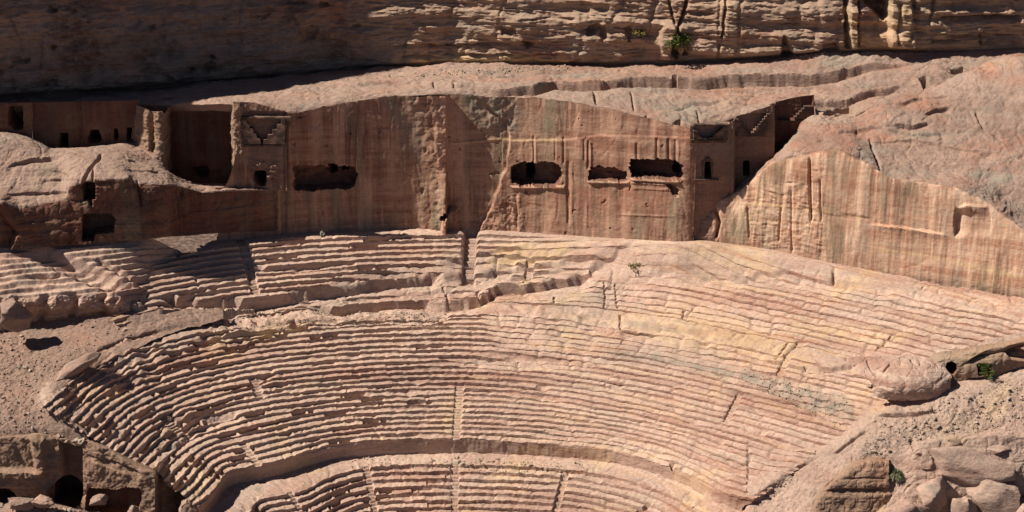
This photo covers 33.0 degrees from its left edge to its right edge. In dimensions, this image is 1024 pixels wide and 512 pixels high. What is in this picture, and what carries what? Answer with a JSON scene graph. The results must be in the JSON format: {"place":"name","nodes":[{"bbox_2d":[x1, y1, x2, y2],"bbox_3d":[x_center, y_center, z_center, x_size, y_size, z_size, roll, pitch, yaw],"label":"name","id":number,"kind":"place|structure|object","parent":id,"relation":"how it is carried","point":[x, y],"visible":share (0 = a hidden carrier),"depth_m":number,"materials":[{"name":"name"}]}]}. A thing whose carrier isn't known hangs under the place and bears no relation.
{"place":"outdoors","nodes":[
{"label":"outdoors","id":0,"kind":"place"},
{"bbox_2d":[0,497,92,511],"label":"path","id":1,"kind":"structure","parent":0,"point":[6,508],"depth_m":200.06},
{"bbox_2d":[8,497,33,510],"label":"boulder","id":2,"kind":"object","parent":1,"relation":"on","point":[19,503],"visible":1,"depth_m":197.93,"materials":[{"name":"beige stone"}]},
{"bbox_2d":[31,494,54,508],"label":"boulder","id":3,"kind":"object","parent":1,"relation":"on","point":[42,501],"visible":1,"depth_m":197.99,"materials":[{"name":"beige stone"}]},
{"bbox_2d":[47,508,55,511],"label":"stone","id":4,"kind":"object","parent":1,"relation":"on","point":[51,510],"visible":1,"depth_m":198.53,"materials":[{"name":"brown stone"}]},
{"bbox_2d":[89,494,107,505],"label":"boulder","id":5,"kind":"object","parent":1,"relation":"on","point":[99,499],"visible":1,"depth_m":199.05,"materials":[{"name":"beige stone"}]},
{"bbox_2d":[127,505,138,511],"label":"boulder","id":6,"kind":"object","parent":1,"relation":"on","point":[133,508],"visible":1,"depth_m":197.95,"materials":[{"name":"beige stone"}]},
{"bbox_2d":[178,499,198,511],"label":"boulder","id":7,"kind":"object","parent":1,"relation":"on","point":[186,505],"visible":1,"depth_m":199.54,"materials":[{"name":"beige stone"}]},
{"bbox_2d":[0,307,222,439],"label":"ground","id":8,"kind":"structure","parent":0,"point":[156,325],"depth_m":214.47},
{"bbox_2d":[0,298,33,332],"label":"boulder","id":9,"kind":"object","parent":8,"relation":"on","point":[16,316],"visible":1,"depth_m":213.77,"materials":[{"name":"stone"}]},
{"bbox_2d":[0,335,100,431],"bbox_3d":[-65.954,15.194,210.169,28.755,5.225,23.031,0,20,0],"label":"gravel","id":10,"kind":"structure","parent":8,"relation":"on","point":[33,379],"depth_m":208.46,"materials":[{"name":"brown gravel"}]},
{"bbox_2d":[55,351,100,381],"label":"boulder","id":11,"kind":"object","parent":8,"relation":"on","point":[72,368],"visible":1,"depth_m":208.03,"materials":[{"name":"stone"}]},
{"bbox_2d":[0,131,277,248],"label":"rock shoulder","id":12,"kind":"object","parent":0,"point":[50,196],"visible":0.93,"depth_m":226.57,"materials":[{"name":"stone"}]},
{"bbox_2d":[0,100,32,137],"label":"rock tomb","id":13,"kind":"object","parent":12,"relation":"on","point":[13,121],"visible":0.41,"depth_m":235.62,"materials":[{"name":"red stone"}]},
{"bbox_2d":[7,100,29,129],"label":"doorway","id":14,"kind":"structure","parent":13,"relation":"in","point":[15,119],"depth_m":237.21,"materials":[{"name":"black stone"}]},
{"bbox_2d":[33,102,81,147],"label":"rock tomb","id":15,"kind":"object","parent":12,"relation":"on","point":[57,124],"visible":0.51,"depth_m":236.89,"materials":[{"name":"red stone"}]},
{"bbox_2d":[60,133,67,147],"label":"doorway","id":16,"kind":"structure","parent":15,"relation":"in","point":[63,136],"depth_m":239.54,"materials":[{"name":"black stone"}]},
{"bbox_2d":[82,101,109,146],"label":"rock tomb","id":17,"kind":"object","parent":12,"relation":"on","point":[95,123],"visible":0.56,"depth_m":237.10,"materials":[{"name":"red stone"}]},
{"bbox_2d":[88,130,101,143],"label":"doorway","id":18,"kind":"structure","parent":17,"relation":"in","point":[94,137],"depth_m":239.66,"materials":[{"name":"black stone"}]},
{"bbox_2d":[110,100,139,143],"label":"rock tomb","id":19,"kind":"object","parent":12,"relation":"on","point":[122,115],"visible":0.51,"depth_m":237.33,"materials":[{"name":"red stone"}]},
{"bbox_2d":[114,128,118,139],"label":"doorway","id":20,"kind":"structure","parent":19,"relation":"in","point":[116,134],"depth_m":239.07,"materials":[{"name":"black stone"}]},
{"bbox_2d":[126,127,132,140],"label":"doorway","id":21,"kind":"structure","parent":19,"relation":"in","point":[128,130],"depth_m":239.13,"materials":[{"name":"black stone"}]},
{"bbox_2d":[131,106,171,172],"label":"rock buttress","id":22,"kind":"object","parent":12,"relation":"on","point":[151,131],"visible":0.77,"depth_m":236.02,"materials":[{"name":"brown stone"}]},
{"bbox_2d":[162,98,231,182],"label":"rock tomb","id":23,"kind":"object","parent":12,"relation":"on","point":[201,145],"visible":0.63,"depth_m":241.48,"materials":[{"name":"red stone"}]},
{"bbox_2d":[192,166,208,178],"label":"doorway","id":24,"kind":"structure","parent":23,"relation":"in","point":[202,172],"depth_m":244.95,"materials":[{"name":"black stone"}]},
{"bbox_2d":[32,111,814,252],"bbox_3d":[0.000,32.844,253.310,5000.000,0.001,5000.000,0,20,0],"label":"valley floor","id":25,"kind":"structure","parent":0,"point":[185,244],"depth_m":351.95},
{"bbox_2d":[0,0,1023,100],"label":"cliff","id":26,"kind":"structure","parent":0,"point":[58,48],"depth_m":245.34,"materials":[{"name":"stone"}]},
{"bbox_2d":[628,28,647,37],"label":"bush","id":27,"kind":"object","parent":26,"relation":"on","point":[639,32],"visible":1,"depth_m":245.77,"materials":[{"name":"yellow plant"}]},
{"bbox_2d":[662,31,690,53],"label":"bush","id":28,"kind":"object","parent":26,"relation":"on","point":[678,40],"visible":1,"depth_m":244.16,"materials":[{"name":"green plant"}]},
{"bbox_2d":[0,49,1023,127],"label":"terrace","id":29,"kind":"structure","parent":0,"point":[689,94],"depth_m":240.20,"materials":[{"name":"stone"}]},
{"bbox_2d":[335,52,825,80],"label":"scree","id":30,"kind":"structure","parent":29,"relation":"on","point":[502,69],"depth_m":245.37,"materials":[{"name":"stone"}]},
{"bbox_2d":[36,228,1023,511],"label":"rock cut theatre","id":31,"kind":"structure","parent":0,"point":[636,388],"depth_m":217.37,"materials":[{"name":"stone"}]},
{"bbox_2d":[0,433,186,511],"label":"end wall","id":32,"kind":"structure","parent":31,"relation":"attached to","point":[56,469],"depth_m":200.19,"materials":[{"name":"brown stone"}]},
{"bbox_2d":[0,239,254,330],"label":"worn seats","id":33,"kind":"object","parent":31,"relation":"on","point":[52,283],"visible":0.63,"depth_m":223.25,"materials":[{"name":"stone"}]},
{"bbox_2d":[215,94,696,241],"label":"wall","id":34,"kind":"structure","parent":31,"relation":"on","point":[449,162],"depth_m":235.69,"materials":[{"name":"stone"}]},
{"bbox_2d":[230,102,243,170],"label":"rock corner","id":35,"kind":"object","parent":34,"relation":"attached to","point":[236,113],"visible":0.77,"depth_m":232.12,"materials":[{"name":"brown stone"}]},
{"bbox_2d":[235,102,291,190],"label":"rock tomb","id":36,"kind":"object","parent":34,"relation":"attached to","point":[264,137],"visible":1,"depth_m":232.61,"materials":[{"name":"stone"}]},
{"bbox_2d":[254,170,266,185],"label":"doorway","id":37,"kind":"structure","parent":36,"relation":"in","point":[262,172],"depth_m":238.26,"materials":[{"name":"black stone"}]},
{"bbox_2d":[328,163,337,171],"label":"chamber door","id":38,"kind":"structure","parent":34,"relation":"in","point":[334,167],"depth_m":240.48,"materials":[{"name":"black stone"}]},
{"bbox_2d":[525,161,534,178],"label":"chamber door","id":39,"kind":"structure","parent":34,"relation":"in","point":[530,168],"depth_m":241.30,"materials":[{"name":"black stone"}]},
{"bbox_2d":[672,160,683,177],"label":"chamber door","id":40,"kind":"structure","parent":34,"relation":"in","point":[677,167],"depth_m":231.43,"materials":[{"name":"black stone"}]},
{"bbox_2d":[690,121,733,238],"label":"rock tomb","id":41,"kind":"object","parent":34,"relation":"attached to","point":[710,142],"visible":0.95,"depth_m":227.59,"materials":[{"name":"stone"}]},
{"bbox_2d":[704,162,710,177],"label":"doorway","id":42,"kind":"structure","parent":41,"relation":"in","point":[707,170],"depth_m":229.80,"materials":[{"name":"black stone"}]},
{"bbox_2d":[191,307,846,475],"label":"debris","id":43,"kind":"object","parent":31,"relation":"on","point":[449,468],"visible":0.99,"depth_m":214.02,"materials":[{"name":"stone"}]},
{"bbox_2d":[628,261,641,269],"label":"bush","id":44,"kind":"object","parent":31,"relation":"on","point":[630,265],"visible":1,"depth_m":230.45,"materials":[{"name":"yellow plant"}]},
{"bbox_2d":[841,356,951,400],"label":"boulder","id":45,"kind":"object","parent":31,"relation":"on","point":[902,378],"visible":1,"depth_m":202.66,"materials":[{"name":"stone"}]},
{"bbox_2d":[695,53,1023,297],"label":"rock outcrop","id":46,"kind":"object","parent":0,"point":[927,184],"visible":0.87,"depth_m":223.10,"materials":[{"name":"stone"}]},
{"bbox_2d":[730,121,735,194],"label":"rock return","id":47,"kind":"object","parent":46,"relation":"on","point":[732,158],"visible":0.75,"depth_m":227.83,"materials":[{"name":"stone"}]},
{"bbox_2d":[731,105,773,185],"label":"rock tomb","id":48,"kind":"object","parent":46,"relation":"on","point":[754,141],"visible":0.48,"depth_m":229.33,"materials":[{"name":"stone"}]},
{"bbox_2d":[743,160,749,175],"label":"doorway","id":49,"kind":"structure","parent":48,"relation":"in","point":[746,165],"depth_m":232.57,"materials":[{"name":"black stone"}]},
{"bbox_2d":[770,103,774,153],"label":"rock return","id":50,"kind":"object","parent":46,"relation":"on","point":[774,125],"visible":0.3,"depth_m":230.07,"materials":[{"name":"stone"}]},
{"bbox_2d":[774,95,813,152],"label":"rock tomb","id":51,"kind":"object","parent":46,"relation":"on","point":[791,114],"visible":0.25,"depth_m":231.44,"materials":[{"name":"red stone"}]},
{"bbox_2d":[740,331,1023,511],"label":"rubble slope","id":52,"kind":"structure","parent":0,"point":[818,471],"depth_m":200.35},
{"bbox_2d":[810,457,890,511],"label":"layered outcrop","id":53,"kind":"object","parent":52,"relation":"on","point":[862,485],"visible":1,"depth_m":197.18,"materials":[{"name":"brown stone"}]},
{"bbox_2d":[754,383,1023,497],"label":"rubble","id":54,"kind":"object","parent":52,"relation":"on","point":[934,424],"visible":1,"depth_m":200.26,"materials":[{"name":"stone"}]},
{"bbox_2d":[889,467,903,482],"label":"grass tuft","id":55,"kind":"object","parent":52,"relation":"on","point":[896,474],"visible":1,"depth_m":197.58,"materials":[{"name":"green plant"}]},
{"bbox_2d":[891,499,929,511],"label":"boulder","id":56,"kind":"object","parent":52,"relation":"on","point":[904,505],"visible":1,"depth_m":194.43,"materials":[{"name":"beige stone"}]},
{"bbox_2d":[920,450,933,469],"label":"boulder","id":57,"kind":"object","parent":52,"relation":"on","point":[927,461],"visible":1,"depth_m":197.37,"materials":[{"name":"beige stone"}]},
{"bbox_2d":[916,475,947,511],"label":"boulder","id":58,"kind":"object","parent":52,"relation":"on","point":[932,495],"visible":0.96,"depth_m":195.76,"materials":[{"name":"beige stone"}]},
{"bbox_2d":[948,435,962,445],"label":"boulder","id":59,"kind":"object","parent":52,"relation":"on","point":[955,441],"visible":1,"depth_m":197.97,"materials":[{"name":"brown stone"}]},
{"bbox_2d":[950,496,976,511],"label":"boulder","id":60,"kind":"object","parent":52,"relation":"on","point":[964,504],"visible":1,"depth_m":194.27,"materials":[{"name":"beige stone"}]},
{"bbox_2d":[928,446,1015,485],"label":"boulder","id":61,"kind":"object","parent":52,"relation":"on","point":[969,466],"visible":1,"depth_m":196.29,"materials":[{"name":"beige stone"}]},
{"bbox_2d":[930,336,1023,381],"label":"gully wall","id":62,"kind":"structure","parent":52,"relation":"on","point":[998,358],"depth_m":203.71,"materials":[{"name":"brown stone"}]},
{"bbox_2d":[978,361,996,379],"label":"bush","id":63,"kind":"object","parent":52,"relation":"on","point":[985,370],"visible":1,"depth_m":202.84,"materials":[{"name":"green plant"}]},
{"bbox_2d":[966,479,1020,511],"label":"boulder","id":64,"kind":"object","parent":52,"relation":"on","point":[986,495],"visible":0.93,"depth_m":195.35,"materials":[{"name":"beige stone"}]},
{"bbox_2d":[987,444,1009,453],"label":"boulder","id":65,"kind":"object","parent":52,"relation":"on","point":[998,448],"visible":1,"depth_m":197.52,"materials":[{"name":"beige stone"}]},
{"bbox_2d":[1016,497,1023,511],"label":"boulder","id":66,"kind":"object","parent":52,"relation":"on","point":[1021,508],"visible":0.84,"depth_m":195.16,"materials":[{"name":"beige stone"}]}
]}

